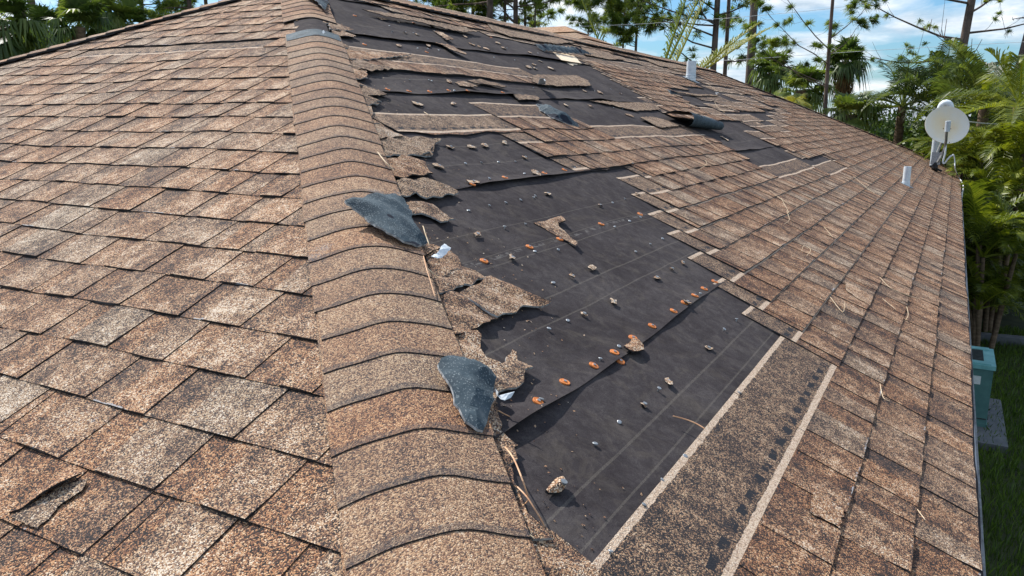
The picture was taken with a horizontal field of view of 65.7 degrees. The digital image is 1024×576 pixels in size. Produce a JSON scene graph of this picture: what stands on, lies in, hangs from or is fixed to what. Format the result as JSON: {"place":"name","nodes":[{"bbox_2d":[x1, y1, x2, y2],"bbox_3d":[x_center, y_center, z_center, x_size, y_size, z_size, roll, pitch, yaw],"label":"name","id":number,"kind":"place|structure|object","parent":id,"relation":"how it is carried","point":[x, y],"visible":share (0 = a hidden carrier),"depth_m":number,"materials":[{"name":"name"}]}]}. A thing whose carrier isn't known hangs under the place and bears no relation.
{"place":"outdoors","nodes":[
{"label":"outdoors","id":0,"kind":"place"},
{"bbox_2d":[0,0,1023,112],"label":"sky","id":1,"kind":"structure","parent":0,"point":[891,33],"materials":[{"name":"blue"}]},
{"bbox_2d":[536,1,873,27],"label":"utility wire","id":2,"kind":"object","parent":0,"point":[707,19],"visible":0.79,"depth_m":23.03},
{"bbox_2d":[714,42,1016,60],"bbox_3d":[8.061,-6.396,21.747,10.349,0.191,0.558,8,14,33],"label":"utility wire","id":3,"kind":"object","parent":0,"point":[873,50],"visible":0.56,"depth_m":21.00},
{"bbox_2d":[828,107,975,129],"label":"neighbour house","id":4,"kind":"structure","parent":0,"point":[829,115],"depth_m":38.83,"materials":[{"name":"paint"}]},
{"bbox_2d":[972,230,1023,575],"bbox_3d":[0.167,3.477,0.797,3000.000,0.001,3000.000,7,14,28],"label":"ground","id":5,"kind":"structure","parent":0,"point":[1010,319],"depth_m":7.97,"materials":[{"name":"green plant"}]},
{"bbox_2d":[0,0,58,59],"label":"fan palm","id":6,"kind":"object","parent":5,"relation":"on","point":[15,28],"visible":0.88,"depth_m":15.29,"materials":[{"name":"green plant"}]},
{"bbox_2d":[26,3,68,46],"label":"fan palm","id":7,"kind":"object","parent":5,"relation":"on","point":[44,12],"visible":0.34,"depth_m":21.32,"materials":[{"name":"green plant"}]},
{"bbox_2d":[43,0,116,47],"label":"fan palm","id":8,"kind":"object","parent":5,"relation":"on","point":[84,12],"visible":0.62,"depth_m":20.05,"materials":[{"name":"green plant"}]},
{"bbox_2d":[70,0,132,31],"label":"fan palm","id":9,"kind":"object","parent":5,"relation":"on","point":[110,15],"visible":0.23,"depth_m":22.79,"materials":[{"name":"green plant"}]},
{"bbox_2d":[101,0,153,28],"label":"fan palm","id":10,"kind":"object","parent":5,"relation":"on","point":[132,10],"visible":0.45,"depth_m":23.09,"materials":[{"name":"green plant"}]},
{"bbox_2d":[118,0,191,15],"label":"pine tree","id":11,"kind":"object","parent":5,"relation":"on","point":[168,4],"visible":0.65,"depth_m":31.20,"materials":[{"name":"green plant"}]},
{"bbox_2d":[144,0,204,18],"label":"pine tree","id":12,"kind":"object","parent":5,"relation":"on","point":[154,15],"visible":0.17,"depth_m":33.41,"materials":[{"name":"green plant"}]},
{"bbox_2d":[412,0,496,17],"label":"pine tree","id":13,"kind":"object","parent":5,"relation":"on","point":[457,7],"visible":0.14,"depth_m":37.40,"materials":[{"name":"green plant"}]},
{"bbox_2d":[416,0,497,18],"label":"pine tree","id":14,"kind":"object","parent":5,"relation":"on","point":[490,5],"visible":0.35,"depth_m":32.40,"materials":[{"name":"green plant"}]},
{"bbox_2d":[425,0,547,22],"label":"pine tree","id":15,"kind":"object","parent":5,"relation":"on","point":[481,10],"visible":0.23,"depth_m":37.51,"materials":[{"name":"green plant"}]},
{"bbox_2d":[0,0,985,575],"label":"house","id":16,"kind":"structure","parent":5,"relation":"on","point":[234,330],"depth_m":2.14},
{"bbox_2d":[315,0,328,9],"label":"shingle flap","id":17,"kind":"object","parent":16,"relation":"on","point":[323,3],"visible":1,"depth_m":4.73,"materials":[{"name":"concrete"}]},
{"bbox_2d":[344,192,426,246],"bbox_3d":[-0.299,-0.188,2.140,0.207,0.131,0.241,7,14,28],"label":"shingle flap","id":18,"kind":"object","parent":16,"relation":"on","point":[390,214],"visible":1,"depth_m":2.09,"materials":[{"name":"concrete"}]},
{"bbox_2d":[423,256,434,295],"bbox_3d":[-0.201,-0.031,1.898,0.006,0.064,0.188,-2,12,-13],"label":"pine needle","id":19,"kind":"object","parent":16,"relation":"on","point":[428,276],"visible":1,"depth_m":1.88,"materials":[{"name":"beige plant"}]},
{"bbox_2d":[431,244,450,258],"bbox_3d":[-0.180,-0.095,2.047,0.022,0.028,0.092,4,13,18],"label":"plastic tatter","id":20,"kind":"object","parent":16,"relation":"on","point":[443,250],"visible":1,"depth_m":2.05,"materials":[{"name":"white plastic"}]},
{"bbox_2d":[433,30,453,39],"bbox_3d":[-0.484,-1.805,5.666,0.081,0.088,0.234,-7,14,-30],"label":"shingle scrap","id":21,"kind":"object","parent":16,"relation":"on","point":[444,36],"visible":1,"depth_m":5.65,"materials":[{"name":"concrete"}]},
{"bbox_2d":[433,42,466,54],"bbox_3d":[-0.397,-1.589,5.264,0.218,0.087,0.222,7,14,28],"label":"shingle scrap","id":22,"kind":"object","parent":16,"relation":"on","point":[452,48],"visible":1,"depth_m":5.22,"materials":[{"name":"concrete"}]},
{"bbox_2d":[437,355,495,432],"bbox_3d":[-0.089,0.191,1.504,0.113,0.098,0.209,1,12,2],"label":"shingle flap","id":23,"kind":"object","parent":16,"relation":"on","point":[470,382],"visible":1,"depth_m":1.49,"materials":[{"name":"concrete"}]},
{"bbox_2d":[455,81,477,87],"bbox_3d":[-0.255,-1.119,4.352,0.075,0.039,0.160,7,14,28],"label":"shingle scrap","id":24,"kind":"object","parent":16,"relation":"on","point":[463,84],"visible":1,"depth_m":4.34,"materials":[{"name":"concrete"}]},
{"bbox_2d":[467,79,506,87],"bbox_3d":[-0.147,-1.190,4.599,0.080,0.048,0.391,9,15,35],"label":"shingle scrap","id":25,"kind":"object","parent":16,"relation":"on","point":[482,81],"visible":1,"depth_m":4.58,"materials":[{"name":"concrete"}]},
{"bbox_2d":[494,389,514,399],"bbox_3d":[-0.021,0.205,1.538,0.051,0.016,0.019,9,15,35],"label":"plastic tatter","id":26,"kind":"object","parent":16,"relation":"on","point":[506,396],"visible":0.98,"depth_m":1.53,"materials":[{"name":"white plastic"}]},
{"bbox_2d":[505,446,528,503],"bbox_3d":[0.007,0.320,1.353,0.016,0.063,0.128,-3,12,-15],"label":"pine needle","id":27,"kind":"object","parent":16,"relation":"on","point":[526,502],"visible":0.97,"depth_m":1.31,"materials":[{"name":"beige plant"}]},
{"bbox_2d":[517,486,544,525],"bbox_3d":[0.028,0.360,1.297,0.010,0.051,0.065,-11,16,-43],"label":"pine needle","id":28,"kind":"object","parent":16,"relation":"on","point":[525,495],"visible":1,"depth_m":1.28,"materials":[{"name":"brown plant"}]},
{"bbox_2d":[538,78,545,83],"bbox_3d":[0.198,-1.359,5.216,0.055,0.028,0.280,1,12,1],"label":"plastic tatter","id":29,"kind":"object","parent":16,"relation":"on","point":[542,80],"visible":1,"depth_m":5.24,"materials":[{"name":"grey plastic"}]},
{"bbox_2d":[533,216,577,246],"bbox_3d":[0.136,-0.195,2.700,0.130,0.070,0.271,-2,12,-10],"label":"shingle scrap","id":30,"kind":"object","parent":16,"relation":"on","point":[551,225],"visible":1,"depth_m":2.69,"materials":[{"name":"concrete"}]},
{"bbox_2d":[536,104,578,126],"bbox_3d":[0.243,-0.996,4.563,0.185,0.132,0.257,-7,14,-31],"label":"shingle flap","id":31,"kind":"object","parent":16,"relation":"on","point":[550,111],"visible":1,"depth_m":4.50,"materials":[{"name":"concrete"}]},
{"bbox_2d":[535,44,592,54],"bbox_3d":[0.572,-2.352,7.857,0.116,0.111,1.367,7,14,28],"label":"shingle flap","id":32,"kind":"object","parent":16,"relation":"on","point":[557,48],"visible":1,"depth_m":7.66,"materials":[{"name":"concrete"}]},
{"bbox_2d":[673,415,704,428],"bbox_3d":[0.400,0.301,1.788,0.074,0.021,0.013,5,13,22],"label":"pine needle","id":33,"kind":"object","parent":16,"relation":"on","point":[689,420],"visible":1,"depth_m":1.79,"materials":[{"name":"brown plant"}]},
{"bbox_2d":[684,61,698,82],"bbox_3d":[2.418,-2.894,10.662,0.230,0.310,0.251,7,14,28],"label":"vent pipe","id":34,"kind":"object","parent":16,"relation":"on","point":[691,71],"visible":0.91,"depth_m":10.61,"materials":[{"name":"white plastic"}]},
{"bbox_2d":[662,111,723,129],"bbox_3d":[1.497,-1.384,6.560,0.295,0.156,0.910,7,14,28],"label":"rolled shingle","id":35,"kind":"object","parent":16,"relation":"on","point":[701,121],"visible":1,"depth_m":6.50,"materials":[{"name":"concrete"}]},
{"bbox_2d":[901,166,912,187],"bbox_3d":[4.409,-1.217,8.836,0.141,0.273,0.154,7,14,28],"label":"vent pipe","id":36,"kind":"object","parent":16,"relation":"on","point":[906,175],"visible":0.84,"depth_m":8.81,"materials":[{"name":"white plastic"}]},
{"bbox_2d":[925,106,969,195],"bbox_3d":[6.867,-1.974,12.637,0.659,1.827,2.731,7,14,28],"label":"satellite dish","id":37,"kind":"object","parent":16,"relation":"attached to","point":[945,125],"visible":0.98,"depth_m":12.99,"materials":[{"name":"paint"}]},
{"bbox_2d":[930,99,997,164],"bbox_3d":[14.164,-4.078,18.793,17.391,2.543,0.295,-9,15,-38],"label":"service mast","id":38,"kind":"object","parent":16,"relation":"attached to","point":[935,144],"visible":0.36,"depth_m":13.67,"materials":[{"name":"white metal"}]},
{"bbox_2d":[471,0,561,21],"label":"pine tree","id":39,"kind":"object","parent":5,"relation":"on","point":[505,3],"visible":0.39,"depth_m":36.29,"materials":[{"name":"green plant"}]},
{"bbox_2d":[484,0,569,23],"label":"pine tree","id":40,"kind":"object","parent":5,"relation":"on","point":[514,7],"visible":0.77,"depth_m":34.17,"materials":[{"name":"green plant"}]},
{"bbox_2d":[497,0,566,27],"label":"pine tree","id":41,"kind":"object","parent":5,"relation":"on","point":[551,12],"visible":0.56,"depth_m":40.92,"materials":[{"name":"green plant"}]},
{"bbox_2d":[519,7,549,27],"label":"pine tree","id":42,"kind":"object","parent":5,"relation":"on","point":[535,22],"visible":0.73,"depth_m":36.20,"materials":[{"name":"green plant"}]},
{"bbox_2d":[562,0,608,35],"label":"pine tree","id":43,"kind":"object","parent":5,"relation":"on","point":[587,26],"visible":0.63,"depth_m":49.25,"materials":[{"name":"green plant"}]},
{"bbox_2d":[581,0,605,41],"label":"feather palm","id":44,"kind":"object","parent":5,"relation":"on","point":[589,16],"visible":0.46,"depth_m":16.44,"materials":[{"name":"green plant"}]},
{"bbox_2d":[600,1,645,47],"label":"pine tree","id":45,"kind":"object","parent":5,"relation":"on","point":[606,29],"visible":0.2,"depth_m":47.39,"materials":[{"name":"green plant"}]},
{"bbox_2d":[578,0,671,50],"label":"pine tree","id":46,"kind":"object","parent":5,"relation":"on","point":[625,34],"visible":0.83,"depth_m":37.30,"materials":[{"name":"green plant"}]},
{"bbox_2d":[661,0,698,58],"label":"feather palm","id":47,"kind":"object","parent":5,"relation":"on","point":[669,45],"visible":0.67,"depth_m":15.51,"materials":[{"name":"green plant"}]},
{"bbox_2d":[672,0,704,60],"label":"feather palm","id":48,"kind":"object","parent":5,"relation":"on","point":[690,28],"visible":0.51,"depth_m":16.00,"materials":[{"name":"green plant"}]},
{"bbox_2d":[624,0,760,70],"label":"pine tree","id":49,"kind":"object","parent":5,"relation":"on","point":[638,11],"visible":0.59,"depth_m":34.09,"materials":[{"name":"green plant"}]},
{"bbox_2d":[697,20,775,67],"bbox_3d":[4.460,-2.684,17.046,2.022,5.797,1.396,-5,13,-24],"label":"feather palm","id":50,"kind":"object","parent":5,"relation":"on","point":[725,49],"visible":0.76,"depth_m":16.47,"materials":[{"name":"green plant"}]},
{"bbox_2d":[719,0,775,75],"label":"pine tree","id":51,"kind":"object","parent":5,"relation":"on","point":[727,21],"visible":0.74,"depth_m":40.35,"materials":[{"name":"green plant"}]},
{"bbox_2d":[745,1,757,85],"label":"pine tree","id":52,"kind":"object","parent":5,"relation":"on","point":[752,18],"visible":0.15,"depth_m":25.73,"materials":[{"name":"brown plant"}]},
{"bbox_2d":[744,46,795,94],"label":"fan palm","id":53,"kind":"object","parent":5,"relation":"on","point":[767,78],"visible":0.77,"depth_m":24.49,"materials":[{"name":"green plant"}]},
{"bbox_2d":[780,93,811,108],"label":"clump palm","id":54,"kind":"object","parent":5,"relation":"on","point":[792,98],"visible":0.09,"depth_m":18.66,"materials":[{"name":"green plant"}]},
{"bbox_2d":[772,61,836,113],"bbox_3d":[7.710,-3.384,21.470,1.758,5.384,1.816,12,16,43],"label":"fan palm","id":55,"kind":"object","parent":5,"relation":"on","point":[814,97],"visible":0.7,"depth_m":20.73,"materials":[{"name":"green plant"}]},
{"bbox_2d":[735,0,883,115],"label":"pine tree","id":56,"kind":"object","parent":5,"relation":"on","point":[775,42],"visible":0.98,"depth_m":19.70,"materials":[{"name":"green plant"}]},
{"bbox_2d":[818,34,873,111],"bbox_3d":[9.781,-4.355,23.673,1.558,6.401,1.566,-1,12,-5],"label":"fan palm","id":57,"kind":"object","parent":5,"relation":"on","point":[847,65],"visible":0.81,"depth_m":22.95,"materials":[{"name":"green plant"}]},
{"bbox_2d":[821,90,891,135],"bbox_3d":[8.147,-2.485,19.250,1.646,4.547,1.388,7,14,28],"label":"fan palm","id":58,"kind":"object","parent":5,"relation":"on","point":[844,102],"visible":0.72,"depth_m":18.67,"materials":[{"name":"green plant"}]},
{"bbox_2d":[857,102,917,136],"bbox_3d":[12.356,-4.327,26.904,4.340,4.765,4.574,7,14,28],"label":"shrub","id":59,"kind":"object","parent":5,"relation":"on","point":[888,121],"visible":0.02,"depth_m":26.10,"materials":[{"name":"green plant"}]},
{"bbox_2d":[871,113,925,145],"bbox_3d":[11.861,-3.256,22.787,4.761,4.365,4.422,7,14,28],"label":"shrub","id":60,"kind":"object","parent":5,"relation":"on","point":[887,131],"visible":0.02,"depth_m":22.79,"materials":[{"name":"green plant"}]},
{"bbox_2d":[836,54,972,144],"bbox_3d":[9.228,-2.988,19.693,3.961,5.363,3.428,7,14,28],"label":"feather palm","id":61,"kind":"object","parent":5,"relation":"on","point":[902,107],"visible":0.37,"depth_m":19.11,"materials":[{"name":"green plant"}]},
{"bbox_2d":[854,37,999,150],"bbox_3d":[9.771,-2.890,18.356,3.286,5.732,2.875,-3,12,-14],"label":"feather palm","id":62,"kind":"object","parent":5,"relation":"on","point":[938,70],"visible":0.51,"depth_m":18.05,"materials":[{"name":"green plant"}]},
{"bbox_2d":[886,106,972,154],"bbox_3d":[11.730,-2.814,20.940,4.008,4.260,5.050,-2,12,-10],"label":"shrub","id":63,"kind":"object","parent":5,"relation":"on","point":[913,142],"depth_m":21.00,"materials":[{"name":"green plant"}]},
{"bbox_2d":[844,0,1023,100],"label":"pine tree","id":64,"kind":"object","parent":5,"relation":"on","point":[970,10],"visible":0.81,"depth_m":25.23,"materials":[{"name":"green plant"}]},
{"bbox_2d":[883,46,1022,154],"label":"shrub","id":65,"kind":"object","parent":5,"relation":"on","point":[975,116],"visible":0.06,"depth_m":18.65,"materials":[{"name":"green plant"}]},
{"bbox_2d":[918,140,988,181],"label":"clump palm","id":66,"kind":"object","parent":5,"relation":"on","point":[922,155],"visible":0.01,"depth_m":15.74,"materials":[{"name":"green plant"}]},
{"bbox_2d":[914,115,994,178],"bbox_3d":[10.271,-1.893,17.637,2.711,3.898,2.611,7,14,28],"label":"clump palm","id":67,"kind":"object","parent":5,"relation":"on","point":[973,120],"visible":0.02,"depth_m":17.25,"materials":[{"name":"green plant"}]},
{"bbox_2d":[889,69,1023,154],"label":"shrub","id":68,"kind":"object","parent":5,"relation":"on","point":[911,132],"depth_m":19.78,"materials":[{"name":"green plant"}]},
{"bbox_2d":[897,124,1017,223],"bbox_3d":[8.614,-1.263,15.140,2.355,3.677,2.490,-2,12,-10],"label":"clump palm","id":69,"kind":"object","parent":5,"relation":"on","point":[964,142],"visible":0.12,"depth_m":14.87,"materials":[{"name":"green plant"}]},
{"bbox_2d":[912,46,1023,318],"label":"feather palm","id":70,"kind":"object","parent":5,"relation":"on","point":[1014,83],"visible":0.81,"depth_m":14.01,"materials":[{"name":"green plant"}]},
{"bbox_2d":[922,39,1023,178],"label":"feather palm","id":71,"kind":"object","parent":5,"relation":"on","point":[972,68],"visible":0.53,"depth_m":15.80,"materials":[{"name":"green plant"}]},
{"bbox_2d":[923,131,1023,302],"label":"clump palm","id":72,"kind":"object","parent":5,"relation":"on","point":[966,154],"visible":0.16,"depth_m":14.01,"materials":[{"name":"green plant"}]},
{"bbox_2d":[928,16,1023,77],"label":"pine tree","id":73,"kind":"object","parent":5,"relation":"on","point":[1021,51],"visible":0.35,"depth_m":20.72,"materials":[{"name":"green plant"}]},
{"bbox_2d":[946,112,1023,332],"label":"clump palm","id":74,"kind":"object","parent":5,"relation":"on","point":[1011,178],"visible":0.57,"depth_m":13.07,"materials":[{"name":"green plant"}]},
{"bbox_2d":[959,181,1023,348],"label":"clump palm","id":75,"kind":"object","parent":5,"relation":"on","point":[1002,230],"visible":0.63,"depth_m":12.08,"materials":[{"name":"green plant"}]},
{"bbox_2d":[977,398,1007,453],"bbox_3d":[5.325,1.570,9.801,1.300,0.080,1.750,7,14,28],"label":"concrete pad","id":76,"kind":"object","parent":5,"relation":"on","point":[1002,439],"visible":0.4,"depth_m":9.18,"materials":[{"name":"grey concrete"}]},
{"bbox_2d":[972,346,995,427],"bbox_3d":[5.379,1.146,9.764,0.900,0.765,0.840,7,14,28],"label":"trash bin","id":77,"kind":"object","parent":76,"relation":"on","point":[984,364],"visible":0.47,"depth_m":9.27,"materials":[{"name":"paint"}]},
{"bbox_2d":[961,178,1023,282],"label":"clump palm","id":78,"kind":"object","parent":5,"relation":"on","point":[993,259],"visible":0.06,"depth_m":12.77,"materials":[{"name":"green plant"}]},
{"bbox_2d":[965,233,1023,318],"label":"clump palm","id":79,"kind":"object","parent":5,"relation":"on","point":[984,248],"visible":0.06,"depth_m":12.55,"materials":[{"name":"green plant"}]},
{"bbox_2d":[970,254,1023,317],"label":"clump palm","id":80,"kind":"object","parent":5,"relation":"on","point":[1021,295],"visible":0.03,"depth_m":13.47,"materials":[{"name":"green plant"}]},
{"bbox_2d":[980,332,1023,346],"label":"landscape timber","id":81,"kind":"object","parent":5,"relation":"on","point":[1014,339],"visible":0.18,"depth_m":13.03,"materials":[{"name":"wood"}]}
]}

